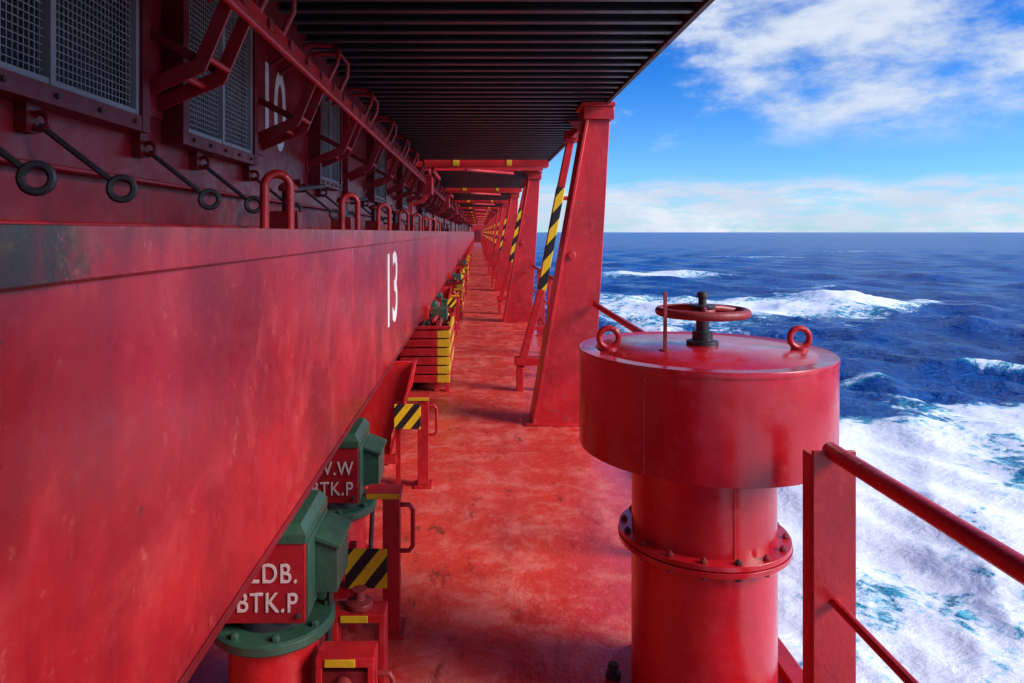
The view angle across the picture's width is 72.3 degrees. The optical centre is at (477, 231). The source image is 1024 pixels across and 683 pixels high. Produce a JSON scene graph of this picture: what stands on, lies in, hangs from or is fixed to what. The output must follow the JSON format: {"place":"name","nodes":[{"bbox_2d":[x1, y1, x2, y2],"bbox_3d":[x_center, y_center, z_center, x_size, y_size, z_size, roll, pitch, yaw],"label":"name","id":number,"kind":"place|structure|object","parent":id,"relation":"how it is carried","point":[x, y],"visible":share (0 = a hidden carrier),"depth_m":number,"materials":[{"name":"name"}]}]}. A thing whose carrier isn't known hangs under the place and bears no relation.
{"place":"outdoors","nodes":[
{"label":"outdoors","id":0,"kind":"place"},
{"bbox_2d":[187,242,631,682],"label":"ship deck","id":1,"kind":"structure","parent":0,"point":[516,564],"depth_m":3.75,"materials":[{"name":"red metal"}]},
{"bbox_2d":[214,490,351,682],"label":"valve actuator box","id":2,"kind":"object","parent":1,"relation":"on","point":[278,625],"visible":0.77,"depth_m":2.28,"materials":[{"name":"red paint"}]},
{"bbox_2d":[359,239,474,465],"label":"coaming stay frames","id":3,"kind":"structure","parent":1,"relation":"on","point":[394,386],"depth_m":5.00,"materials":[{"name":"red paint"}]},
{"bbox_2d":[0,224,473,682],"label":"box girder","id":4,"kind":"object","parent":3,"relation":"on","point":[181,409],"visible":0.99,"depth_m":1.34,"materials":[{"name":"red metal"}]},
{"bbox_2d":[0,0,469,231],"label":"hatch coaming wall","id":5,"kind":"structure","parent":4,"relation":"on","point":[77,195],"depth_m":2.61,"materials":[{"name":"red metal"}]},
{"bbox_2d":[0,146,57,195],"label":"lashing rod","id":6,"kind":"object","parent":5,"relation":"attached to","point":[25,168],"visible":1,"depth_m":1.50,"materials":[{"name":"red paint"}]},
{"bbox_2d":[0,0,149,132],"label":"ventilation grille","id":7,"kind":"object","parent":5,"relation":"attached to","point":[87,61],"visible":1,"depth_m":2.04,"materials":[{"name":"grey metal"}]},
{"bbox_2d":[13,102,137,202],"bbox_3d":[-1.057,-0.211,1.847,0.292,0.268,0.063,0,0,-5],"label":"lashing rod","id":8,"kind":"object","parent":5,"relation":"attached to","point":[26,117],"visible":1,"depth_m":1.84,"materials":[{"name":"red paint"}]},
{"bbox_2d":[130,133,220,209],"bbox_3d":[-1.057,-0.211,2.457,0.292,0.268,0.063,0,0,-5],"label":"lashing rod","id":9,"kind":"object","parent":5,"relation":"attached to","point":[140,143],"visible":0.99,"depth_m":2.45,"materials":[{"name":"black metal"}]},
{"bbox_2d":[161,0,257,165],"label":"ventilation grille","id":10,"kind":"object","parent":5,"relation":"attached to","point":[220,123],"visible":0.71,"depth_m":3.05,"materials":[{"name":"grey metal"}]},
{"bbox_2d":[189,151,259,213],"bbox_3d":[-1.057,-0.211,2.943,0.292,0.268,0.063,0,0,-5],"label":"lashing rod","id":11,"kind":"object","parent":5,"relation":"attached to","point":[196,158],"visible":0.91,"depth_m":2.94,"materials":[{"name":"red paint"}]},
{"bbox_2d":[242,166,301,211],"bbox_3d":[-1.057,-0.211,3.607,0.292,0.268,0.063,0,0,-5],"label":"lashing rod","id":12,"kind":"object","parent":5,"relation":"attached to","point":[247,173],"visible":0.59,"depth_m":3.59,"materials":[{"name":"black metal"}]},
{"bbox_2d":[265,61,285,150],"bbox_3d":[-1.197,-0.727,4.145,0.002,0.478,0.418,0,0,0],"label":"bay number","id":13,"kind":"object","parent":5,"relation":"attached to","point":[279,80],"visible":0.67,"depth_m":4.13,"materials":[{"name":"white paint"}]},
{"bbox_2d":[150,0,465,224],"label":"cable rail","id":14,"kind":"object","parent":5,"relation":"attached to","point":[254,16],"visible":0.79,"depth_m":3.65,"materials":[{"name":"red metal"}]},
{"bbox_2d":[295,179,338,219],"bbox_3d":[-1.057,-0.211,4.628,0.292,0.268,0.063,0,0,-5],"label":"lashing rod","id":15,"kind":"object","parent":5,"relation":"attached to","point":[299,183],"visible":0.75,"depth_m":4.63,"materials":[{"name":"black metal"}]},
{"bbox_2d":[308,87,341,190],"bbox_3d":[-1.155,-0.718,5.350,0.091,0.765,0.800,0,0,0],"label":"ventilation grille","id":16,"kind":"object","parent":5,"relation":"attached to","point":[326,121],"visible":0.53,"depth_m":5.30,"materials":[{"name":"grey metal"}]},
{"bbox_2d":[316,188,354,217],"bbox_3d":[-1.057,-0.211,5.223,0.292,0.268,0.063,0,0,-5],"label":"lashing rod","id":17,"kind":"object","parent":5,"relation":"attached to","point":[318,192],"visible":0.65,"depth_m":5.21,"materials":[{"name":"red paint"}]},
{"bbox_2d":[350,198,381,220],"bbox_3d":[-1.057,-0.211,6.621,0.292,0.268,0.063,0,0,-5],"label":"lashing rod","id":18,"kind":"object","parent":5,"relation":"attached to","point":[362,207],"visible":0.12,"depth_m":6.62,"materials":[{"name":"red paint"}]},
{"bbox_2d":[361,201,386,223],"bbox_3d":[-1.057,-0.211,7.200,0.292,0.268,0.063,0,0,-5],"label":"lashing rod","id":19,"kind":"object","parent":5,"relation":"attached to","point":[363,204],"visible":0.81,"depth_m":7.18,"materials":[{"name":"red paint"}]},
{"bbox_2d":[367,132,386,203],"bbox_3d":[-1.155,-0.718,8.050,0.091,0.765,1.000,0,0,0],"label":"ventilation grille","id":20,"kind":"object","parent":5,"relation":"attached to","point":[377,195],"visible":0.58,"depth_m":7.92,"materials":[{"name":"grey metal"}]},
{"bbox_2d":[397,162,408,209],"bbox_3d":[-1.155,-0.718,10.850,0.091,0.765,1.000,0,0,0],"label":"ventilation grille","id":21,"kind":"object","parent":5,"relation":"attached to","point":[402,204],"visible":0.4,"depth_m":10.35,"materials":[{"name":"grey metal"}]},
{"bbox_2d":[418,181,425,215],"bbox_3d":[-1.155,-0.718,14.450,0.091,0.765,1.000,0,0,0],"label":"ventilation grille","id":22,"kind":"object","parent":5,"relation":"attached to","point":[422,211],"visible":0.38,"depth_m":14.16,"materials":[{"name":"grey metal"}]},
{"bbox_2d":[465,220,487,224],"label":"overhead cross beam","id":23,"kind":"structure","parent":5,"relation":"attached to","point":[477,221],"depth_m":65.45,"materials":[{"name":"red metal"}]},
{"bbox_2d":[432,188,521,208],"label":"overhead cross beam","id":24,"kind":"structure","parent":5,"relation":"attached to","point":[482,191],"depth_m":17.85,"materials":[{"name":"red metal"}]},
{"bbox_2d":[406,160,548,194],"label":"overhead cross beam","id":25,"kind":"structure","parent":5,"relation":"attached to","point":[494,166],"depth_m":11.05,"materials":[{"name":"red metal"}]},
{"bbox_2d":[445,193,509,199],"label":"overhead platform","id":26,"kind":"structure","parent":5,"relation":"attached to","point":[469,196],"depth_m":22.00,"materials":[{"name":"metal"}]},
{"bbox_2d":[446,200,508,214],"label":"overhead cross beam","id":27,"kind":"structure","parent":5,"relation":"attached to","point":[478,202],"depth_m":24.65,"materials":[{"name":"red metal"}]},
{"bbox_2d":[453,203,501,206],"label":"overhead platform","id":28,"kind":"structure","parent":5,"relation":"attached to","point":[473,205],"depth_m":29.36,"materials":[{"name":"metal"}]},
{"bbox_2d":[461,212,494,220],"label":"overhead cross beam","id":29,"kind":"structure","parent":5,"relation":"attached to","point":[463,219],"depth_m":38.25,"materials":[{"name":"red metal"}]},
{"bbox_2d":[464,215,491,221],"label":"overhead cross beam","id":30,"kind":"structure","parent":5,"relation":"attached to","point":[476,216],"depth_m":45.05,"materials":[{"name":"red metal"}]},
{"bbox_2d":[465,217,490,223],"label":"overhead cross beam","id":31,"kind":"structure","parent":5,"relation":"attached to","point":[476,218],"depth_m":51.85,"materials":[{"name":"red metal"}]},
{"bbox_2d":[457,207,499,217],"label":"overhead cross beam","id":32,"kind":"structure","parent":5,"relation":"attached to","point":[473,208],"depth_m":31.45,"materials":[{"name":"red metal"}]},
{"bbox_2d":[461,209,496,211],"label":"overhead platform","id":33,"kind":"structure","parent":5,"relation":"attached to","point":[472,210],"depth_m":36.19,"materials":[{"name":"metal"}]},
{"bbox_2d":[464,213,493,214],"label":"overhead platform","id":34,"kind":"structure","parent":5,"relation":"attached to","point":[479,214],"depth_m":44.62,"materials":[{"name":"metal"}]},
{"bbox_2d":[421,171,539,189],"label":"overhead platform","id":35,"kind":"structure","parent":5,"relation":"attached to","point":[459,179],"depth_m":14.84,"materials":[{"name":"metal"}]},
{"bbox_2d":[252,0,714,165],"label":"overhead platform","id":36,"kind":"structure","parent":5,"relation":"attached to","point":[481,79],"depth_m":4.47,"materials":[{"name":"metal"}]},
{"bbox_2d":[260,169,293,228],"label":"lifting arch","id":37,"kind":"structure","parent":4,"relation":"on","point":[271,175],"depth_m":2.64,"materials":[{"name":"red paint"}]},
{"bbox_2d":[269,183,325,228],"bbox_3d":[-0.912,-0.131,3.505,0.171,0.240,0.339,0,0,13],"label":"container socket","id":38,"kind":"object","parent":4,"relation":"on","point":[276,219],"visible":0.59,"depth_m":3.37,"materials":[{"name":"red paint"}]},
{"bbox_2d":[339,192,359,229],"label":"lifting arch","id":39,"kind":"structure","parent":4,"relation":"on","point":[353,196],"depth_m":4.13,"materials":[{"name":"red paint"}]},
{"bbox_2d":[331,197,367,229],"bbox_3d":[-0.912,-0.131,4.904,0.171,0.240,0.339,0,0,13],"label":"container socket","id":40,"kind":"object","parent":4,"relation":"on","point":[349,223],"visible":0.49,"depth_m":4.76,"materials":[{"name":"red paint"}]},
{"bbox_2d":[365,205,392,229],"bbox_3d":[-0.912,-0.131,6.354,0.171,0.240,0.339,0,0,13],"label":"container socket","id":41,"kind":"object","parent":4,"relation":"on","point":[370,225],"visible":0.8,"depth_m":6.24,"materials":[{"name":"red paint"}]},
{"bbox_2d":[376,203,390,229],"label":"lifting arch","id":42,"kind":"structure","parent":4,"relation":"on","point":[381,205],"depth_m":5.63,"materials":[{"name":"red paint"}]},
{"bbox_2d":[391,210,409,230],"bbox_3d":[-0.912,-0.131,7.955,0.171,0.239,0.339,0,0,13],"label":"container socket","id":43,"kind":"object","parent":4,"relation":"on","point":[394,225],"visible":0.77,"depth_m":7.84,"materials":[{"name":"red paint"}]},
{"bbox_2d":[398,209,409,230],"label":"lifting arch","id":44,"kind":"structure","parent":4,"relation":"on","point":[407,219],"depth_m":7.15,"materials":[{"name":"red paint"}]},
{"bbox_2d":[405,214,421,230],"bbox_3d":[-0.912,-0.131,9.755,0.171,0.239,0.339,0,0,13],"label":"container socket","id":45,"kind":"object","parent":4,"relation":"on","point":[411,223],"visible":0.48,"depth_m":9.63,"materials":[{"name":"red paint"}]},
{"bbox_2d":[412,213,420,230],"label":"lifting arch","id":46,"kind":"structure","parent":4,"relation":"on","point":[416,214],"depth_m":8.63,"materials":[{"name":"red paint"}]},
{"bbox_2d":[421,218,427,230],"bbox_3d":[-0.912,-0.131,12.454,0.171,0.239,0.339,0,0,13],"label":"container socket","id":47,"kind":"object","parent":4,"relation":"on","point":[425,224],"visible":0.58,"depth_m":12.32,"materials":[{"name":"red paint"}]},
{"bbox_2d":[422,216,429,230],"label":"lifting arch","id":48,"kind":"structure","parent":4,"relation":"on","point":[424,217],"depth_m":10.19,"materials":[{"name":"red paint"}]},
{"bbox_2d":[430,218,435,230],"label":"lifting arch","id":49,"kind":"structure","parent":4,"relation":"on","point":[434,224],"depth_m":11.70,"materials":[{"name":"red paint"}]},
{"bbox_2d":[448,288,463,319],"bbox_3d":[-0.450,1.357,13.245,0.379,0.585,0.150,0,0,0],"label":"hazard striped stop post","id":50,"kind":"object","parent":1,"relation":"on","point":[458,291],"visible":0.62,"depth_m":13.20,"materials":[{"name":"red metal"}]},
{"bbox_2d":[471,225,483,241],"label":"end bulkhead","id":51,"kind":"object","parent":1,"relation":"on","point":[477,230],"visible":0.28,"depth_m":112.00,"materials":[{"name":"red paint"}]},
{"bbox_2d":[470,0,1023,231],"label":"sky","id":52,"kind":"structure","parent":0,"point":[760,115],"materials":[{"name":"blue"}]},
{"bbox_2d":[533,232,1023,682],"bbox_3d":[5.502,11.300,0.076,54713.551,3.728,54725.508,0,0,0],"label":"sea","id":53,"kind":"structure","parent":0,"point":[920,335],"depth_m":57.24,"materials":[{"name":"liquid"}]},
{"bbox_2d":[778,637,802,682],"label":"ship hull","id":54,"kind":"object","parent":53,"relation":"on","point":[790,669],"depth_m":2.57,"materials":[{"name":"red metal"}]},
{"bbox_2d":[312,417,386,580],"bbox_3d":[-0.700,1.281,3.420,0.480,0.737,0.480,0,0,0],"label":"valve actuator box","id":55,"kind":"object","parent":54,"relation":"on","point":[354,468],"visible":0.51,"depth_m":3.31,"materials":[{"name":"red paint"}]},
{"bbox_2d":[315,585,395,682],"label":"pipe support stool","id":56,"kind":"object","parent":54,"relation":"on","point":[338,659],"visible":0.95,"depth_m":2.35,"materials":[{"name":"red paint"}]},
{"bbox_2d":[326,484,414,639],"bbox_3d":[-0.450,1.357,2.905,0.379,0.585,0.150,0,0,0],"label":"hazard striped stop post","id":57,"kind":"object","parent":54,"relation":"on","point":[374,567],"visible":0.88,"depth_m":2.86,"materials":[{"name":"red metal"}]},
{"bbox_2d":[384,393,437,488],"bbox_3d":[-0.450,1.357,4.565,0.379,0.585,0.150,0,0,0],"label":"hazard striped stop post","id":58,"kind":"object","parent":54,"relation":"on","point":[411,416],"visible":0.97,"depth_m":4.52,"materials":[{"name":"red metal"}]},
{"bbox_2d":[400,303,453,391],"bbox_3d":[-0.545,1.235,7.860,0.530,0.830,1.340,0,0,0],"label":"twistlock bin","id":59,"kind":"object","parent":54,"relation":"on","point":[436,367],"visible":0.78,"depth_m":7.20,"materials":[{"name":"red metal"}]},
{"bbox_2d":[430,300,437,308],"bbox_3d":[-0.700,1.281,9.600,0.480,0.737,0.480,0,0,0],"label":"valve actuator box","id":60,"kind":"object","parent":54,"relation":"on","point":[434,303],"visible":0.01,"depth_m":9.48,"materials":[{"name":"green paint"}]},
{"bbox_2d":[434,292,447,305],"bbox_3d":[-0.700,1.281,10.900,0.480,0.737,0.480,0,0,0],"label":"valve actuator box","id":61,"kind":"object","parent":54,"relation":"on","point":[441,300],"visible":0.08,"depth_m":10.79,"materials":[{"name":"green paint"}]},
{"bbox_2d":[443,272,463,316],"bbox_3d":[-0.545,1.235,14.260,0.530,0.830,1.340,0,0,0],"label":"twistlock bin","id":62,"kind":"object","parent":54,"relation":"on","point":[456,279],"visible":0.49,"depth_m":13.63,"materials":[{"name":"metal"}]},
{"bbox_2d":[446,295,462,329],"bbox_3d":[-0.450,1.357,11.845,0.379,0.585,0.150,0,0,0],"label":"hazard striped stop post","id":63,"kind":"object","parent":54,"relation":"on","point":[453,302],"visible":0.82,"depth_m":11.80,"materials":[{"name":"red metal"}]},
{"bbox_2d":[451,292,459,326],"bbox_3d":[-0.398,1.345,12.200,0.163,0.610,0.118,0,0,0],"label":"post","id":64,"kind":"object","parent":54,"relation":"on","point":[453,308],"visible":0.37,"depth_m":12.17,"materials":[{"name":"red metal"}]},
{"bbox_2d":[456,259,468,287],"bbox_3d":[-0.545,1.235,21.160,0.530,0.830,1.340,0,0,0],"label":"twistlock bin","id":65,"kind":"object","parent":54,"relation":"on","point":[463,264],"visible":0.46,"depth_m":21.00,"materials":[{"name":"metal"}]},
{"bbox_2d":[461,272,467,293],"bbox_3d":[-0.450,1.357,18.545,0.379,0.585,0.150,0,0,0],"label":"hazard striped stop post","id":66,"kind":"object","parent":54,"relation":"on","point":[464,274],"visible":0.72,"depth_m":18.50,"materials":[{"name":"metal"}]},
{"bbox_2d":[482,220,488,247],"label":"lashing bridge stanchion","id":67,"kind":"object","parent":54,"relation":"on","point":[486,234],"visible":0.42,"depth_m":60.38,"materials":[{"name":"red paint"}]},
{"bbox_2d":[483,218,490,253],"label":"lashing bridge stanchion","id":68,"kind":"object","parent":54,"relation":"on","point":[487,235],"visible":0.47,"depth_m":53.58,"materials":[{"name":"red paint"}]},
{"bbox_2d":[484,216,492,256],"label":"lashing bridge stanchion","id":69,"kind":"object","parent":54,"relation":"on","point":[488,236],"visible":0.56,"depth_m":46.78,"materials":[{"name":"red paint"}]},
{"bbox_2d":[484,213,495,260],"bbox_3d":[0.775,0.272,40.640,0.790,2.757,1.420,0,0,0],"label":"lashing bridge stanchion","id":70,"kind":"object","parent":54,"relation":"on","point":[491,232],"visible":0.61,"depth_m":39.98,"materials":[{"name":"red paint"}]},
{"bbox_2d":[486,209,500,266],"bbox_3d":[0.775,0.272,33.840,0.790,2.757,1.420,0,0,0],"label":"lashing bridge stanchion","id":71,"kind":"object","parent":54,"relation":"on","point":[498,211],"visible":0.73,"depth_m":33.18,"materials":[{"name":"red paint"}]},
{"bbox_2d":[488,203,507,275],"bbox_3d":[0.775,0.272,27.040,0.790,2.757,1.420,0,0,0],"label":"lashing bridge stanchion","id":72,"kind":"object","parent":54,"relation":"on","point":[495,251],"visible":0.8,"depth_m":26.38,"materials":[{"name":"red paint"}]},
{"bbox_2d":[491,193,519,290],"bbox_3d":[0.775,0.272,20.240,0.790,2.757,1.420,0,0,0],"label":"lashing bridge stanchion","id":73,"kind":"object","parent":54,"relation":"on","point":[502,260],"visible":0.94,"depth_m":19.58,"materials":[{"name":"red paint"}]},
{"bbox_2d":[497,171,541,322],"bbox_3d":[0.775,0.272,13.440,0.790,2.757,1.420,0,0,0],"label":"lashing bridge stanchion","id":74,"kind":"object","parent":54,"relation":"on","point":[518,298],"visible":0.93,"depth_m":12.78,"materials":[{"name":"red paint"}]},
{"bbox_2d":[532,265,552,336],"bbox_3d":[1.000,1.123,9.510,0.160,1.054,6.380,0,0,0],"label":"guard rail","id":75,"kind":"object","parent":54,"relation":"on","point":[541,321],"visible":0.3,"depth_m":11.09,"materials":[{"name":"red metal"}]},
{"bbox_2d":[514,101,615,426],"bbox_3d":[0.775,0.272,6.640,0.790,2.757,1.420,0,0,0],"label":"lashing bridge stanchion","id":76,"kind":"object","parent":54,"relation":"on","point":[571,323],"visible":0.97,"depth_m":5.98,"materials":[{"name":"red paint"}]},
{"bbox_2d":[593,302,645,331],"bbox_3d":[1.000,1.123,4.695,0.160,1.054,2.510,0,0,0],"label":"guard rail","id":77,"kind":"object","parent":54,"relation":"on","point":[630,326],"visible":0.09,"depth_m":4.90,"materials":[{"name":"red metal"}]},
{"bbox_2d":[579,291,839,682],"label":"mushroom ventilator","id":78,"kind":"object","parent":54,"relation":"on","point":[703,435],"visible":1,"depth_m":2.24,"materials":[{"name":"red paint"}]},
{"bbox_2d":[803,442,1023,682],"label":"guard rail","id":79,"kind":"object","parent":54,"relation":"on","point":[832,624],"visible":1,"depth_m":1.96,"materials":[{"name":"red metal"}]}
]}

